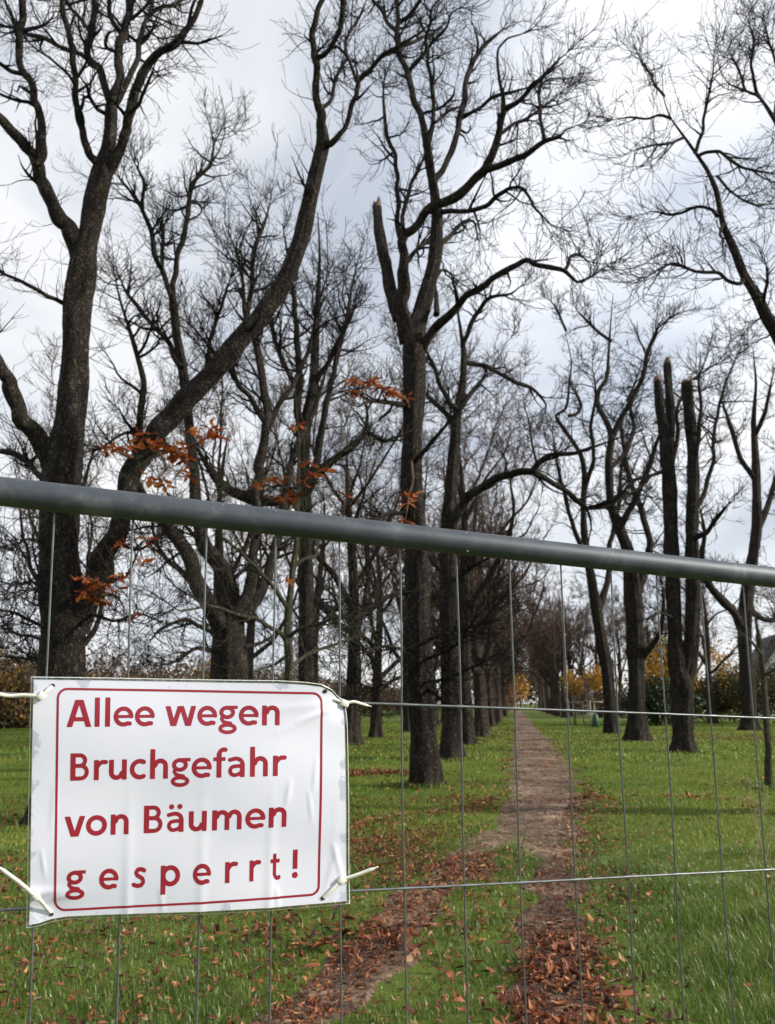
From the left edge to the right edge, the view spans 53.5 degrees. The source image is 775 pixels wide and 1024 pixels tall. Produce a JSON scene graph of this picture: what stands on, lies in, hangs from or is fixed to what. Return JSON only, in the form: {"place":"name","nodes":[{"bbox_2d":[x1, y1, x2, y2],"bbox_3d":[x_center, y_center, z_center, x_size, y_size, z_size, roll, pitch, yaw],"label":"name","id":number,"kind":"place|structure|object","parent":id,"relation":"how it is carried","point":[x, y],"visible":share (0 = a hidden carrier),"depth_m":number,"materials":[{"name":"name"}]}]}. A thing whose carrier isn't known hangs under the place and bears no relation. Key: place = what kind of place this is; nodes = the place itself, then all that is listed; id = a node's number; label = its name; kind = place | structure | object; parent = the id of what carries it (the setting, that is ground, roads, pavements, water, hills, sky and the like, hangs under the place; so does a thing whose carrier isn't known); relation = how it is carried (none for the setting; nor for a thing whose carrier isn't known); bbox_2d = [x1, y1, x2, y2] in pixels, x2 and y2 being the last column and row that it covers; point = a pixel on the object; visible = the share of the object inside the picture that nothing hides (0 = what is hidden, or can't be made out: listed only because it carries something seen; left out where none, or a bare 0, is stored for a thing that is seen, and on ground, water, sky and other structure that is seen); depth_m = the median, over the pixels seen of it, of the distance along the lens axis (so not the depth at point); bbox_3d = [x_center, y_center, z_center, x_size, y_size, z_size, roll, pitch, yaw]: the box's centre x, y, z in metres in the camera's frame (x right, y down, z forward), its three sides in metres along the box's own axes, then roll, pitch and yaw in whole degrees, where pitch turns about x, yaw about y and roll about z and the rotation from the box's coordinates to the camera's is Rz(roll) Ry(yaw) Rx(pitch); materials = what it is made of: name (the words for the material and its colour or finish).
{"place":"outdoors","nodes":[
{"label":"outdoors","id":0,"kind":"place"},
{"bbox_2d":[248,807,523,1023],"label":"side path","id":1,"kind":"structure","parent":0,"point":[350,1006],"depth_m":5.39,"materials":[{"name":"brown soil"}]},
{"bbox_2d":[0,704,774,1023],"bbox_3d":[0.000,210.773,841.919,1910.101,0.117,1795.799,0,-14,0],"label":"ground","id":2,"kind":"structure","parent":0,"point":[534,715],"depth_m":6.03,"materials":[{"name":"green plant"}]},
{"bbox_2d":[0,622,18,666],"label":"chestnut tree","id":3,"kind":"object","parent":2,"relation":"on","point":[5,642],"visible":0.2,"depth_m":59.69,"materials":[{"name":"brown plant"}]},
{"bbox_2d":[37,642,108,676],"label":"chestnut tree","id":4,"kind":"object","parent":2,"relation":"on","point":[96,657],"visible":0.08,"depth_m":64.48,"materials":[{"name":"brown plant"}]},
{"bbox_2d":[0,326,155,679],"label":"chestnut tree","id":5,"kind":"object","parent":2,"relation":"on","point":[85,482],"visible":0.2,"depth_m":31.89,"materials":[{"name":"brown plant"}]},
{"bbox_2d":[92,640,127,679],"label":"chestnut tree","id":6,"kind":"object","parent":2,"relation":"on","point":[115,661],"visible":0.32,"depth_m":68.02,"materials":[{"name":"brown plant"}]},
{"bbox_2d":[114,635,151,677],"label":"chestnut tree","id":7,"kind":"object","parent":2,"relation":"on","point":[126,654],"visible":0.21,"depth_m":71.81,"materials":[{"name":"brown plant"}]},
{"bbox_2d":[137,644,188,681],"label":"chestnut tree","id":8,"kind":"object","parent":2,"relation":"on","point":[151,646],"visible":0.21,"depth_m":75.42,"materials":[{"name":"brown plant"}]},
{"bbox_2d":[188,643,211,677],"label":"chestnut tree","id":9,"kind":"object","parent":2,"relation":"on","point":[205,668],"visible":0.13,"depth_m":82.68,"materials":[{"name":"brown plant"}]},
{"bbox_2d":[28,78,379,682],"bbox_3d":[-4.788,-4.000,22.040,10.178,22.099,7.658,3,-14,-12],"label":"chestnut tree","id":10,"kind":"object","parent":2,"relation":"on","point":[226,652],"visible":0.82,"depth_m":21.61,"materials":[{"name":"brown plant"}]},
{"bbox_2d":[114,273,320,681],"bbox_3d":[-8.065,-0.310,33.398,10.757,20.432,10.536,0,-14,0],"label":"chestnut tree","id":11,"kind":"object","parent":2,"relation":"on","point":[220,416],"visible":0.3,"depth_m":34.06,"materials":[{"name":"brown plant"}]},
{"bbox_2d":[0,637,440,728],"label":"undergrowth","id":12,"kind":"object","parent":2,"relation":"on","point":[29,686],"visible":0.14,"depth_m":66.62,"materials":[{"name":"green plant"}]},
{"bbox_2d":[0,0,490,826],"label":"chestnut tree","id":13,"kind":"object","parent":2,"relation":"on","point":[76,594],"visible":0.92,"depth_m":12.35,"materials":[{"name":"brown plant"}]},
{"bbox_2d":[169,436,345,682],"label":"chestnut tree","id":14,"kind":"object","parent":2,"relation":"on","point":[248,637],"visible":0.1,"depth_m":47.40,"materials":[{"name":"brown plant"}]},
{"bbox_2d":[85,374,432,699],"bbox_3d":[-1.682,1.112,11.462,4.727,7.045,4.400,0,-14,0],"label":"young tree","id":15,"kind":"object","parent":2,"relation":"on","point":[287,634],"visible":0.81,"depth_m":11.16,"materials":[{"name":"brown plant"}]},
{"bbox_2d":[253,656,282,678],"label":"chestnut tree","id":16,"kind":"object","parent":2,"relation":"on","point":[277,668],"visible":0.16,"depth_m":94.99,"materials":[{"name":"brown plant"}]},
{"bbox_2d":[145,172,434,685],"bbox_3d":[-3.117,-2.829,28.471,9.916,22.989,8.877,0,-14,0],"label":"chestnut tree","id":17,"kind":"object","parent":2,"relation":"on","point":[307,596],"visible":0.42,"depth_m":29.18,"materials":[{"name":"brown plant"}]},
{"bbox_2d":[268,634,318,680],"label":"chestnut tree","id":18,"kind":"object","parent":2,"relation":"on","point":[296,655],"visible":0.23,"depth_m":100.48,"materials":[{"name":"brown plant"}]},
{"bbox_2d":[224,388,405,685],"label":"chestnut tree","id":19,"kind":"object","parent":2,"relation":"on","point":[317,593],"visible":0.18,"depth_m":45.83,"materials":[{"name":"brown plant"}]},
{"bbox_2d":[230,296,491,745],"bbox_3d":[-0.507,-0.022,32.562,10.010,19.410,10.219,-9,-16,32],"label":"chestnut tree","id":20,"kind":"object","parent":2,"relation":"on","point":[354,717],"visible":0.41,"depth_m":32.90,"materials":[{"name":"brown plant"}]},
{"bbox_2d":[0,725,774,1023],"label":"fallen leaves","id":21,"kind":"object","parent":2,"relation":"on","point":[554,972],"visible":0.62,"depth_m":5.65,"materials":[{"name":"brown plant"}]},
{"bbox_2d":[0,476,774,1023],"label":"site fence","id":22,"kind":"object","parent":2,"relation":"on","point":[62,498],"visible":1,"depth_m":1.23,"materials":[{"name":"metal"}]},
{"bbox_2d":[26,677,349,927],"bbox_3d":[-0.266,0.398,1.079,0.460,0.321,0.032,5,-15,-20],"label":"warning sign","id":23,"kind":"object","parent":22,"relation":"attached to","point":[159,797],"visible":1,"depth_m":1.07,"materials":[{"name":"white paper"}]},
{"bbox_2d":[0,867,52,913],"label":"cable tie","id":24,"kind":"object","parent":23,"relation":"attached to","point":[36,896],"visible":1,"depth_m":0.98,"materials":[{"name":"white plastic"}]},
{"bbox_2d":[0,685,52,700],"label":"cable tie","id":25,"kind":"object","parent":23,"relation":"attached to","point":[41,695],"visible":1,"depth_m":1.02,"materials":[{"name":"white plastic"}]},
{"bbox_2d":[322,866,377,898],"bbox_3d":[-0.055,0.545,1.131,0.083,0.042,0.008,2,-14,-10],"label":"cable tie","id":26,"kind":"object","parent":23,"relation":"attached to","point":[341,880],"visible":1,"depth_m":1.13,"materials":[{"name":"white plastic"}]},
{"bbox_2d":[334,698,370,707],"bbox_3d":[-0.054,0.293,1.181,0.060,0.015,0.006,6,-15,-21],"label":"cable tie","id":27,"kind":"object","parent":23,"relation":"attached to","point":[344,703],"visible":1,"depth_m":1.18,"materials":[{"name":"white plastic"}]},
{"bbox_2d":[0,721,774,762],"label":"grass","id":28,"kind":"structure","parent":2,"relation":"on","point":[355,750],"depth_m":32.30,"materials":[{"name":"green plant"}]},
{"bbox_2d":[293,417,500,737],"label":"chestnut tree","id":29,"kind":"object","parent":2,"relation":"on","point":[374,731],"visible":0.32,"depth_m":38.90,"materials":[{"name":"brown plant"}]},
{"bbox_2d":[324,426,488,731],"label":"chestnut tree","id":30,"kind":"object","parent":2,"relation":"on","point":[406,727],"visible":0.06,"depth_m":47.10,"materials":[{"name":"brown plant"}]},
{"bbox_2d":[391,561,441,720],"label":"chestnut tree","id":31,"kind":"object","parent":2,"relation":"on","point":[438,661],"visible":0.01,"depth_m":72.06,"materials":[{"name":"brown plant"}]},
{"bbox_2d":[357,485,488,707],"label":"chestnut tree","id":32,"kind":"object","parent":2,"relation":"on","point":[403,578],"visible":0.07,"depth_m":56.97,"materials":[{"name":"brown plant"}]},
{"bbox_2d":[392,513,511,723],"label":"chestnut tree","id":33,"kind":"object","parent":2,"relation":"on","point":[434,671],"visible":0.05,"depth_m":63.72,"materials":[{"name":"brown plant"}]},
{"bbox_2d":[340,416,564,737],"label":"chestnut tree","id":34,"kind":"object","parent":2,"relation":"on","point":[480,713],"visible":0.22,"depth_m":40.78,"materials":[{"name":"brown plant"}]},
{"bbox_2d":[376,280,568,745],"bbox_3d":[4.841,0.278,34.662,10.229,19.835,10.442,13,-19,-42],"label":"chestnut tree","id":35,"kind":"object","parent":2,"relation":"on","point":[467,514],"visible":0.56,"depth_m":33.61,"materials":[{"name":"brown plant"}]},
{"bbox_2d":[398,420,565,730],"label":"chestnut tree","id":36,"kind":"object","parent":2,"relation":"on","point":[528,633],"visible":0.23,"depth_m":48.30,"materials":[{"name":"brown plant"}]},
{"bbox_2d":[425,480,545,726],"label":"chestnut tree","id":37,"kind":"object","parent":2,"relation":"on","point":[492,721],"visible":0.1,"depth_m":56.66,"materials":[{"name":"brown plant"}]},
{"bbox_2d":[292,0,682,787],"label":"chestnut tree","id":38,"kind":"object","parent":2,"relation":"on","point":[414,338],"visible":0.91,"depth_m":17.57,"materials":[{"name":"brown plant"}]},
{"bbox_2d":[457,504,537,723],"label":"chestnut tree","id":39,"kind":"object","parent":2,"relation":"on","point":[492,678],"visible":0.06,"depth_m":64.74,"materials":[{"name":"brown plant"}]},
{"bbox_2d":[490,559,521,718],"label":"chestnut tree","id":40,"kind":"object","parent":2,"relation":"on","point":[499,664],"visible":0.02,"depth_m":87.39,"materials":[{"name":"brown plant"}]},
{"bbox_2d":[482,560,537,717],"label":"chestnut tree","id":41,"kind":"object","parent":2,"relation":"on","point":[514,625],"visible":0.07,"depth_m":78.38,"materials":[{"name":"brown plant"}]},
{"bbox_2d":[500,619,524,706],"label":"chestnut tree","id":42,"kind":"object","parent":2,"relation":"on","point":[507,672],"visible":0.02,"depth_m":110.86,"materials":[{"name":"brown plant"}]},
{"bbox_2d":[508,680,521,709],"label":"shrub","id":43,"kind":"object","parent":2,"relation":"on","point":[511,696],"visible":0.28,"depth_m":184.14,"materials":[{"name":"brown plant"}]},
{"bbox_2d":[506,649,523,712],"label":"chestnut tree","id":44,"kind":"object","parent":2,"relation":"on","point":[507,687],"visible":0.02,"depth_m":141.23,"materials":[{"name":"brown plant"}]},
{"bbox_2d":[500,617,532,716],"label":"chestnut tree","id":45,"kind":"object","parent":2,"relation":"on","point":[514,653],"visible":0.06,"depth_m":96.01,"materials":[{"name":"brown plant"}]},
{"bbox_2d":[485,559,549,721],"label":"chestnut tree","id":46,"kind":"object","parent":2,"relation":"on","point":[499,714],"visible":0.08,"depth_m":70.75,"materials":[{"name":"brown plant"}]},
{"bbox_2d":[504,640,533,712],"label":"chestnut tree","id":47,"kind":"object","parent":2,"relation":"on","point":[516,658],"visible":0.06,"depth_m":118.53,"materials":[{"name":"brown plant"}]},
{"bbox_2d":[509,666,532,706],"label":"autumn tree","id":48,"kind":"object","parent":2,"relation":"on","point":[522,686],"visible":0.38,"depth_m":199.23,"materials":[{"name":"yellow plant"}]},
{"bbox_2d":[471,665,577,707],"bbox_3d":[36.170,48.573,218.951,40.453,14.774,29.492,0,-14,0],"label":"shrub","id":49,"kind":"object","parent":2,"relation":"on","point":[534,694],"visible":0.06,"depth_m":215.53,"materials":[{"name":"brown plant"}]},
{"bbox_2d":[500,612,549,715],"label":"chestnut tree","id":50,"kind":"object","parent":2,"relation":"on","point":[502,685],"visible":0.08,"depth_m":102.56,"materials":[{"name":"brown plant"}]},
{"bbox_2d":[520,662,541,710],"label":"chestnut tree","id":51,"kind":"object","parent":2,"relation":"on","point":[539,689],"visible":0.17,"depth_m":170.89,"materials":[{"name":"brown plant"}]},
{"bbox_2d":[523,616,546,712],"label":"chestnut tree","id":52,"kind":"object","parent":2,"relation":"on","point":[537,673],"visible":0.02,"depth_m":140.12,"materials":[{"name":"brown plant"}]},
{"bbox_2d":[516,613,566,693],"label":"chestnut tree","id":53,"kind":"object","parent":2,"relation":"on","point":[533,667],"visible":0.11,"depth_m":133.84,"materials":[{"name":"brown plant"}]},
{"bbox_2d":[517,607,566,714],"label":"chestnut tree","id":54,"kind":"object","parent":2,"relation":"on","point":[551,692],"visible":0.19,"depth_m":116.37,"materials":[{"name":"brown plant"}]},
{"bbox_2d":[523,643,560,711],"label":"chestnut tree","id":55,"kind":"object","parent":2,"relation":"on","point":[542,691],"visible":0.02,"depth_m":145.70,"materials":[{"name":"brown plant"}]},
{"bbox_2d":[510,603,585,715],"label":"chestnut tree","id":56,"kind":"object","parent":2,"relation":"on","point":[553,689],"visible":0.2,"depth_m":107.98,"materials":[{"name":"brown plant"}]},
{"bbox_2d":[515,574,586,717],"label":"chestnut tree","id":57,"kind":"object","parent":2,"relation":"on","point":[549,644],"visible":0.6,"depth_m":92.66,"materials":[{"name":"brown plant"}]},
{"bbox_2d":[521,601,580,713],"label":"chestnut tree","id":58,"kind":"object","parent":2,"relation":"on","point":[548,704],"visible":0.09,"depth_m":124.02,"materials":[{"name":"brown plant"}]},
{"bbox_2d":[521,577,584,715],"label":"chestnut tree","id":59,"kind":"object","parent":2,"relation":"on","point":[557,690],"visible":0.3,"depth_m":101.32,"materials":[{"name":"brown plant"}]},
{"bbox_2d":[382,230,736,760],"bbox_3d":[5.145,-0.800,25.563,12.238,17.553,7.518,-3,-14,13],"label":"chestnut tree","id":60,"kind":"object","parent":2,"relation":"on","point":[448,748],"visible":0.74,"depth_m":25.08,"materials":[{"name":"brown plant"}]},
{"bbox_2d":[559,669,584,723],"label":"young tree","id":61,"kind":"object","parent":2,"relation":"on","point":[577,685],"visible":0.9,"depth_m":62.20,"materials":[{"name":"yellow plant"}]},
{"bbox_2d":[540,574,607,715],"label":"chestnut tree","id":62,"kind":"object","parent":2,"relation":"on","point":[584,616],"visible":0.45,"depth_m":103.53,"materials":[{"name":"brown plant"}]},
{"bbox_2d":[568,701,583,724],"bbox_3d":[15.081,16.222,61.913,1.300,1.950,1.194,0,-14,0],"label":"tree stake","id":63,"kind":"object","parent":2,"relation":"on","point":[572,702],"visible":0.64,"depth_m":61.57,"materials":[{"name":"wood"}]},
{"bbox_2d":[565,681,593,714],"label":"shrub","id":64,"kind":"object","parent":2,"relation":"on","point":[579,706],"visible":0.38,"depth_m":108.51,"materials":[{"name":"brown plant"}]},
{"bbox_2d":[550,606,613,714],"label":"chestnut tree","id":65,"kind":"object","parent":2,"relation":"on","point":[583,664],"visible":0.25,"depth_m":115.68,"materials":[{"name":"brown plant"}]},
{"bbox_2d":[543,594,625,716],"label":"chestnut tree","id":66,"kind":"object","parent":2,"relation":"on","point":[596,661],"visible":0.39,"depth_m":96.41,"materials":[{"name":"brown plant"}]},
{"bbox_2d":[573,675,601,713],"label":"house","id":67,"kind":"structure","parent":2,"relation":"on","point":[586,694],"depth_m":121.81,"materials":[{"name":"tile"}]},
{"bbox_2d":[517,272,660,733],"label":"chestnut tree","id":68,"kind":"object","parent":2,"relation":"on","point":[597,603],"visible":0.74,"depth_m":45.37,"materials":[{"name":"brown plant"}]},
{"bbox_2d":[583,662,602,714],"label":"young tree","id":69,"kind":"object","parent":2,"relation":"on","point":[597,678],"visible":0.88,"depth_m":55.41,"materials":[{"name":"yellow plant"}]},
{"bbox_2d":[592,713,599,726],"bbox_3d":[14.683,14.706,54.305,0.540,1.004,0.540,0,-14,0],"label":"watering bag","id":70,"kind":"object","parent":2,"relation":"on","point":[595,720],"visible":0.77,"depth_m":54.12,"materials":[{"name":"green plastic"}]},
{"bbox_2d":[588,701,603,726],"bbox_3d":[15.003,14.548,55.219,1.300,1.950,1.194,0,-14,0],"label":"tree stake","id":71,"kind":"object","parent":2,"relation":"on","point":[590,702],"visible":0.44,"depth_m":54.92,"materials":[{"name":"beige wood"}]},
{"bbox_2d":[583,688,627,717],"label":"shrub","id":72,"kind":"object","parent":2,"relation":"on","point":[600,706],"visible":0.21,"depth_m":92.20,"materials":[{"name":"brown plant"}]},
{"bbox_2d":[572,585,643,715],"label":"chestnut tree","id":73,"kind":"object","parent":2,"relation":"on","point":[620,673],"visible":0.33,"depth_m":101.37,"materials":[{"name":"brown plant"}]},
{"bbox_2d":[604,573,667,720],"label":"chestnut tree","id":74,"kind":"object","parent":2,"relation":"on","point":[620,619],"visible":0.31,"depth_m":74.06,"materials":[{"name":"brown plant"}]},
{"bbox_2d":[555,273,726,741],"bbox_3d":[12.897,-1.398,38.557,6.712,25.040,9.270,5,-15,-20],"label":"chestnut tree","id":75,"kind":"object","parent":2,"relation":"on","point":[637,727],"visible":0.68,"depth_m":37.74,"materials":[{"name":"brown plant"}]},
{"bbox_2d":[614,625,669,725],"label":"autumn tree","id":76,"kind":"object","parent":2,"relation":"on","point":[656,668],"visible":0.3,"depth_m":60.23,"materials":[{"name":"yellow plant"}]},
{"bbox_2d":[615,670,671,725],"bbox_3d":[19.656,14.208,58.505,5.814,4.184,4.569,0,-14,0],"label":"shrub","id":77,"kind":"object","parent":2,"relation":"on","point":[654,701],"visible":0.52,"depth_m":57.58,"materials":[{"name":"green plant"}]},
{"bbox_2d":[552,0,774,374],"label":"chestnut tree","id":78,"kind":"object","parent":2,"relation":"on","point":[762,308],"visible":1,"depth_m":13.63,"materials":[{"name":"brown plant"}]},
{"bbox_2d":[625,591,710,678],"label":"chestnut tree","id":79,"kind":"object","parent":2,"relation":"on","point":[655,630],"visible":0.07,"depth_m":95.77,"materials":[{"name":"brown plant"}]},
{"bbox_2d":[579,301,774,753],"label":"chestnut tree","id":80,"kind":"object","parent":2,"relation":"on","point":[682,659],"visible":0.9,"depth_m":29.22,"materials":[{"name":"brown plant"}]},
{"bbox_2d":[653,690,706,723],"bbox_3d":[23.155,15.409,62.237,5.241,3.634,3.615,0,-14,0],"label":"shrub","id":81,"kind":"object","parent":2,"relation":"on","point":[696,698],"visible":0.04,"depth_m":61.48,"materials":[{"name":"green plant"}]},
{"bbox_2d":[662,585,723,717],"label":"chestnut tree","id":82,"kind":"object","parent":2,"relation":"on","point":[715,619],"visible":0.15,"depth_m":89.42,"materials":[{"name":"brown plant"}]},
{"bbox_2d":[644,535,774,723],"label":"chestnut tree","id":83,"kind":"object","parent":2,"relation":"on","point":[710,673],"visible":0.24,"depth_m":64.61,"materials":[{"name":"brown plant"}]},
{"bbox_2d":[653,340,774,730],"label":"chestnut tree","id":84,"kind":"object","parent":2,"relation":"on","point":[759,517],"visible":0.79,"depth_m":50.72,"materials":[{"name":"brown plant"}]},
{"bbox_2d":[694,628,737,719],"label":"autumn tree","id":85,"kind":"object","parent":2,"relation":"on","point":[718,659],"visible":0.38,"depth_m":67.78,"materials":[{"name":"yellow plant"}]},
{"bbox_2d":[693,671,739,721],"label":"shrub","id":86,"kind":"object","parent":2,"relation":"on","point":[719,712],"visible":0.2,"depth_m":69.31,"materials":[{"name":"green plant"}]},
{"bbox_2d":[695,654,738,720],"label":"autumn tree","id":87,"kind":"object","parent":2,"relation":"on","point":[735,666],"visible":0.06,"depth_m":76.77,"materials":[{"name":"plant"}]},
{"bbox_2d":[694,664,760,722],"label":"shrub","id":88,"kind":"object","parent":2,"relation":"on","point":[720,699],"visible":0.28,"depth_m":67.64,"materials":[{"name":"green plant"}]},
{"bbox_2d":[707,597,774,786],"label":"young tree","id":89,"kind":"object","parent":2,"relation":"on","point":[768,770],"visible":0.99,"depth_m":16.39,"materials":[{"name":"brown plant"}]},
{"bbox_2d":[714,653,774,723],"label":"shrub","id":90,"kind":"object","parent":2,"relation":"on","point":[736,692],"visible":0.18,"depth_m":64.49,"materials":[{"name":"green plant"}]},
{"bbox_2d":[723,767,774,880],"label":"dry weed","id":91,"kind":"object","parent":2,"relation":"on","point":[758,829],"visible":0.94,"depth_m":7.67,"materials":[{"name":"plant"}]},
{"bbox_2d":[734,656,774,722],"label":"shrub","id":92,"kind":"object","parent":2,"relation":"on","point":[771,692],"visible":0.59,"depth_m":58.09,"materials":[{"name":"green plant"}]},
{"bbox_2d":[739,528,774,629],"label":"chestnut tree","id":93,"kind":"object","parent":2,"relation":"on","point":[769,595],"visible":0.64,"depth_m":61.52,"materials":[{"name":"brown plant"}]},
{"bbox_2d":[752,634,774,716],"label":"house","id":94,"kind":"structure","parent":2,"relation":"on","point":[771,653],"depth_m":89.15,"materials":[{"name":"tile"}]},
{"bbox_2d":[0,759,774,850],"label":"grass","id":95,"kind":"structure","parent":0,"point":[654,775],"depth_m":14.25,"materials":[{"name":"green plant"}]},
{"bbox_2d":[0,0,774,703],"label":"sky","id":96,"kind":"structure","parent":0,"point":[259,68],"materials":[{"name":"white"}]},
{"bbox_2d":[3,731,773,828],"bbox_3d":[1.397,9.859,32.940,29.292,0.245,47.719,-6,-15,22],"label":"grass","id":97,"kind":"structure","parent":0,"point":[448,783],"depth_m":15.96,"materials":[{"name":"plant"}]},
{"bbox_2d":[498,710,600,1023],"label":"path","id":98,"kind":"structure","parent":0,"point":[523,723],"depth_m":11.01,"materials":[{"name":"brown soil"}]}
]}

